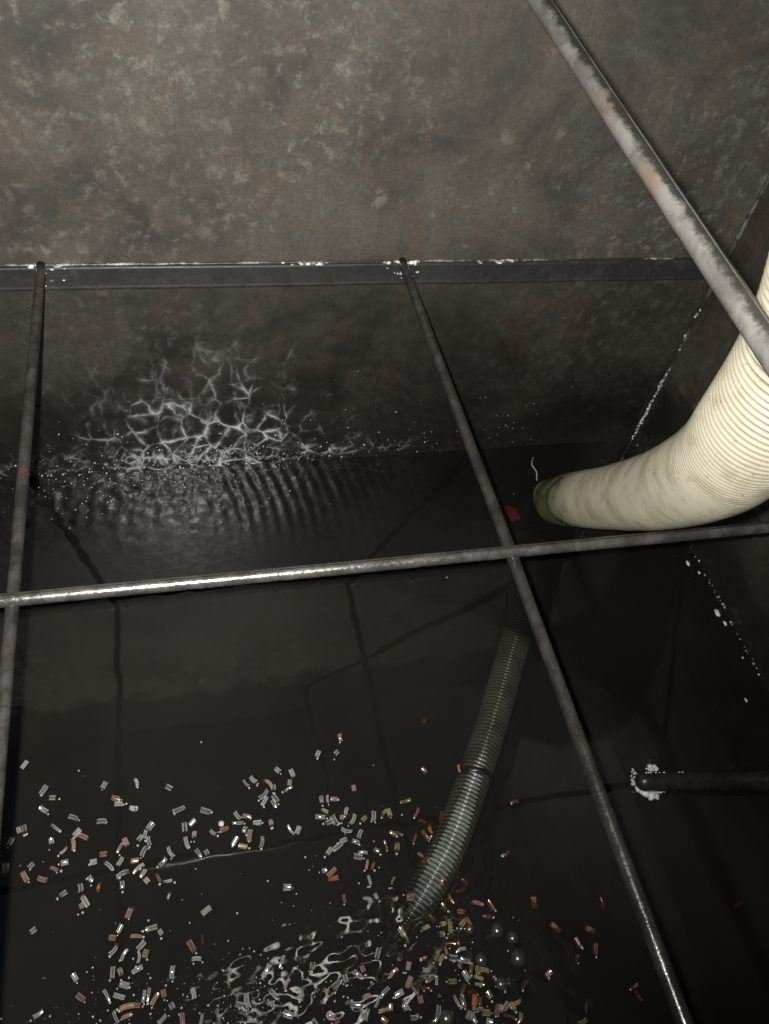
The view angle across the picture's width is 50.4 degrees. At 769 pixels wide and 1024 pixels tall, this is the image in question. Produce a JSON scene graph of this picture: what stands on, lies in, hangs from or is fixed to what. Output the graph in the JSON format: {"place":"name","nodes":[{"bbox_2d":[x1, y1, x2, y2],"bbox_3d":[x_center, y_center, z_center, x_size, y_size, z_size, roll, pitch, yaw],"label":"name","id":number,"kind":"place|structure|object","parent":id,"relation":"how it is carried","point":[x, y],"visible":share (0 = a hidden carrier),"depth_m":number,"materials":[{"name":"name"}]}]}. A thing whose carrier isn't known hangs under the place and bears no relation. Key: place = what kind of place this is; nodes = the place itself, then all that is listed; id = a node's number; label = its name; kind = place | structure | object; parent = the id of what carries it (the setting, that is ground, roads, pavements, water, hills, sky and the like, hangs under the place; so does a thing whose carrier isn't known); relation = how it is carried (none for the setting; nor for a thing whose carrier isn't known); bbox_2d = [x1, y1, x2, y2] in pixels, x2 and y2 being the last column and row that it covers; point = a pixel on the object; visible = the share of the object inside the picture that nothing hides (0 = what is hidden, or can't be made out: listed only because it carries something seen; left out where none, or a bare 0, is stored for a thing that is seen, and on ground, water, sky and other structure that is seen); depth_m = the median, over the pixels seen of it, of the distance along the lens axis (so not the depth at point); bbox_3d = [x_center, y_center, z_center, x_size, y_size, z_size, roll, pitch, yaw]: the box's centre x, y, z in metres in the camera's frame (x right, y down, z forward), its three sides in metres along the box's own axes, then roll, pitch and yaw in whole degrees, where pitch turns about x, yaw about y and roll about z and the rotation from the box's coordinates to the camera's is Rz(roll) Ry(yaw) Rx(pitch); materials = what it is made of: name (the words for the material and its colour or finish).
{"place":"outdoors","nodes":[
{"label":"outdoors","id":0,"kind":"place"},
{"bbox_2d":[0,491,768,1023],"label":"floor","id":1,"kind":"structure","parent":0,"point":[194,697],"depth_m":1.27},
{"bbox_2d":[0,0,768,532],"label":"tank wall","id":2,"kind":"structure","parent":1,"relation":"on","point":[226,214],"depth_m":1.16,"materials":[{"name":"concrete"}]},
{"bbox_2d":[0,261,45,838],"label":"steel bar","id":3,"kind":"object","parent":2,"relation":"attached to","point":[9,638],"visible":0.99,"depth_m":0.82,"materials":[{"name":"grey metal"}]},
{"bbox_2d":[398,257,693,1023],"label":"steel bar","id":4,"kind":"object","parent":2,"relation":"attached to","point":[676,1001],"visible":0.99,"depth_m":0.77,"materials":[{"name":"grey metal"}]},
{"bbox_2d":[526,0,768,376],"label":"steel bar","id":5,"kind":"object","parent":2,"relation":"attached to","point":[741,305],"visible":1,"depth_m":0.48,"materials":[{"name":"grey metal"}]},
{"bbox_2d":[380,530,536,951],"bbox_3d":[0.164,0.303,1.334,0.085,0.180,0.829,21,51,7],"label":"corrugated hose","id":6,"kind":"object","parent":1,"relation":"on","point":[453,835],"visible":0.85,"depth_m":1.16,"materials":[{"name":"grey plastic"}]},
{"bbox_2d":[514,252,768,535],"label":"corrugated hose","id":7,"kind":"object","parent":1,"relation":"on","point":[707,462],"visible":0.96,"depth_m":0.67,"materials":[{"name":"beige plastic"}]},
{"bbox_2d":[623,184,768,809],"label":"tank wall","id":8,"kind":"structure","parent":1,"relation":"on","point":[730,582],"depth_m":1.40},
{"bbox_2d":[0,521,768,607],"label":"steel bar","id":9,"kind":"object","parent":8,"relation":"on","point":[66,594],"visible":1,"depth_m":0.83,"materials":[{"name":"grey metal"}]},
{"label":"water","id":10,"kind":"structure","parent":0,"visible":0},
{"bbox_2d":[80,895,89,906],"bbox_3d":[-0.365,0.474,0.995,0.007,0.007,0.015,-3,17,-39],"label":"plastic tube","id":11,"kind":"object","parent":10,"relation":"on","point":[83,902],"visible":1,"depth_m":0.99,"materials":[{"name":"white plastic"}]},
{"bbox_2d":[96,882,101,891],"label":"plastic tube","id":12,"kind":"object","parent":10,"relation":"in","point":[98,888],"visible":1,"depth_m":1.01,"materials":[{"name":"orange plastic"}]},
{"bbox_2d":[120,1002,133,1011],"bbox_3d":[-0.294,0.566,0.933,0.016,0.006,0.007,-7,61,-16],"label":"plastic tube","id":13,"kind":"object","parent":10,"relation":"on","point":[126,1004],"visible":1,"depth_m":0.93,"materials":[{"name":"plastic"}]},
{"bbox_2d":[129,805,137,810],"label":"plastic tube","id":14,"kind":"object","parent":10,"relation":"on","point":[133,807],"visible":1,"depth_m":1.07,"materials":[{"name":"white plastic"}]},
{"bbox_2d":[0,397,512,478],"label":"water beads","id":15,"kind":"object","parent":10,"relation":"on","point":[204,455],"visible":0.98,"depth_m":1.43},
{"bbox_2d":[0,462,535,1023],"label":"tiny bubbles","id":16,"kind":"object","parent":10,"relation":"on","point":[268,880],"visible":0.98,"depth_m":0.98,"materials":[{"name":"liquid"}]},
{"bbox_2d":[7,742,630,1023],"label":"end bubbles","id":17,"kind":"object","parent":10,"relation":"on","point":[285,990],"visible":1,"depth_m":1.01,"materials":[{"name":"liquid"}]},
{"bbox_2d":[326,867,336,876],"bbox_3d":[-0.068,0.465,1.054,0.006,0.006,0.014,36,42,25],"label":"plastic tube","id":18,"kind":"object","parent":10,"relation":"on","point":[330,871],"visible":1,"depth_m":1.05,"materials":[{"name":"grey plastic"}]},
{"bbox_2d":[361,993,370,1000],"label":"plastic tube","id":19,"kind":"object","parent":10,"relation":"on","point":[366,997],"visible":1,"depth_m":0.97,"materials":[{"name":"plastic"}]},
{"bbox_2d":[420,767,427,774],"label":"plastic tube","id":20,"kind":"object","parent":10,"relation":"in","point":[423,770],"visible":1,"depth_m":1.16,"materials":[{"name":"brown plastic"}]},
{"bbox_2d":[421,830,429,839],"bbox_3d":[0.055,0.436,1.102,0.013,0.006,0.006,46,19,32],"label":"plastic tube","id":21,"kind":"object","parent":10,"relation":"in","point":[425,835],"visible":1,"depth_m":1.10,"materials":[{"name":"brown plastic"}]},
{"bbox_2d":[421,986,429,990],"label":"plastic tube","id":22,"kind":"object","parent":10,"relation":"in","point":[425,988],"visible":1,"depth_m":0.99,"materials":[{"name":"red plastic"}]},
{"bbox_2d":[439,811,444,822],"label":"plastic tube","id":23,"kind":"object","parent":10,"relation":"in","point":[442,816],"visible":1,"depth_m":1.12,"materials":[{"name":"red plastic"}]},
{"bbox_2d":[456,886,466,893],"bbox_3d":[0.100,0.494,1.067,0.013,0.005,0.006,-12,24,-17],"label":"plastic tube","id":24,"kind":"object","parent":10,"relation":"in","point":[461,890],"visible":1,"depth_m":1.06,"materials":[{"name":"red plastic"}]},
{"bbox_2d":[461,878,468,885],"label":"plastic tube","id":25,"kind":"object","parent":10,"relation":"in","point":[464,881],"visible":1,"depth_m":1.07,"materials":[{"name":"brown plastic"}]},
{"bbox_2d":[468,962,473,974],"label":"plastic tube","id":26,"kind":"object","parent":10,"relation":"in","point":[470,971],"visible":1,"depth_m":1.00,"materials":[{"name":"brown plastic"}]},
{"bbox_2d":[472,995,476,1007],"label":"plastic tube","id":27,"kind":"object","parent":10,"relation":"on","point":[473,1000],"visible":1,"depth_m":0.98,"materials":[{"name":"plastic"}]},
{"bbox_2d":[477,997,482,1004],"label":"plastic tube","id":28,"kind":"object","parent":10,"relation":"in","point":[479,1001],"visible":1,"depth_m":0.98,"materials":[{"name":"brown plastic"}]},
{"bbox_2d":[482,914,491,918],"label":"plastic tube","id":29,"kind":"object","parent":10,"relation":"in","point":[486,916],"visible":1,"depth_m":1.04,"materials":[{"name":"brown plastic"}]},
{"bbox_2d":[486,899,495,910],"bbox_3d":[0.138,0.509,1.057,0.006,0.007,0.013,4,44,-48],"label":"plastic tube","id":30,"kind":"object","parent":10,"relation":"in","point":[489,905],"visible":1,"depth_m":1.06,"materials":[{"name":"brown plastic"}]},
{"bbox_2d":[492,975,499,984],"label":"plastic tube","id":31,"kind":"object","parent":10,"relation":"in","point":[495,979],"visible":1,"depth_m":1.00,"materials":[{"name":"brown plastic"}]},
{"bbox_2d":[493,1004,499,1015],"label":"plastic tube","id":32,"kind":"object","parent":10,"relation":"in","point":[496,1008],"visible":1,"depth_m":0.98,"materials":[{"name":"plastic"}]},
{"bbox_2d":[504,1013,514,1018],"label":"plastic tube","id":33,"kind":"object","parent":10,"relation":"in","point":[509,1016],"visible":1,"depth_m":0.98,"materials":[{"name":"brown plastic"}]},
{"bbox_2d":[503,506,520,521],"bbox_3d":[0.231,0.003,1.481,0.026,0.004,0.036,-5,52,-13],"label":"red scrap","id":34,"kind":"object","parent":10,"relation":"on","point":[512,513],"visible":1,"depth_m":1.48,"materials":[{"name":"red plastic"}]},
{"bbox_2d":[531,457,536,482],"bbox_3d":[0.284,-0.082,1.555,0.010,0.014,0.059,1,51,-9],"label":"thread","id":35,"kind":"object","parent":10,"relation":"on","point":[534,468],"visible":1,"depth_m":1.55},
{"bbox_2d":[545,969,552,977],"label":"plastic tube","id":36,"kind":"object","parent":10,"relation":"on","point":[548,973],"visible":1,"depth_m":1.01,"materials":[{"name":"brown plastic"}]},
{"bbox_2d":[550,921,561,932],"bbox_3d":[0.220,0.534,1.050,0.014,0.006,0.007,39,46,4],"label":"plastic tube","id":37,"kind":"object","parent":10,"relation":"in","point":[557,926],"visible":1,"depth_m":1.05,"materials":[{"name":"brown plastic"}]},
{"bbox_2d":[585,925,595,933],"bbox_3d":[0.266,0.539,1.054,0.013,0.007,0.007,27,90,-14],"label":"plastic tube","id":38,"kind":"object","parent":10,"relation":"in","point":[590,928],"visible":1,"depth_m":1.05,"materials":[{"name":"brown plastic"}]},
{"bbox_2d":[599,897,605,908],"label":"plastic tube","id":39,"kind":"object","parent":10,"relation":"in","point":[602,902],"visible":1,"depth_m":1.08,"materials":[{"name":"brown plastic"}]},
{"bbox_2d":[630,764,768,800],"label":"black bar","id":40,"kind":"object","parent":10,"relation":"on","point":[652,782],"visible":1,"depth_m":1.18,"materials":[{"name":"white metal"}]},
{"bbox_2d":[714,609,720,615],"bbox_3d":[0.571,0.173,1.400,0.009,0.006,0.016,-5,52,-13],"label":"foam fleck","id":41,"kind":"object","parent":10,"relation":"on","point":[717,612],"visible":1,"depth_m":1.40}
]}

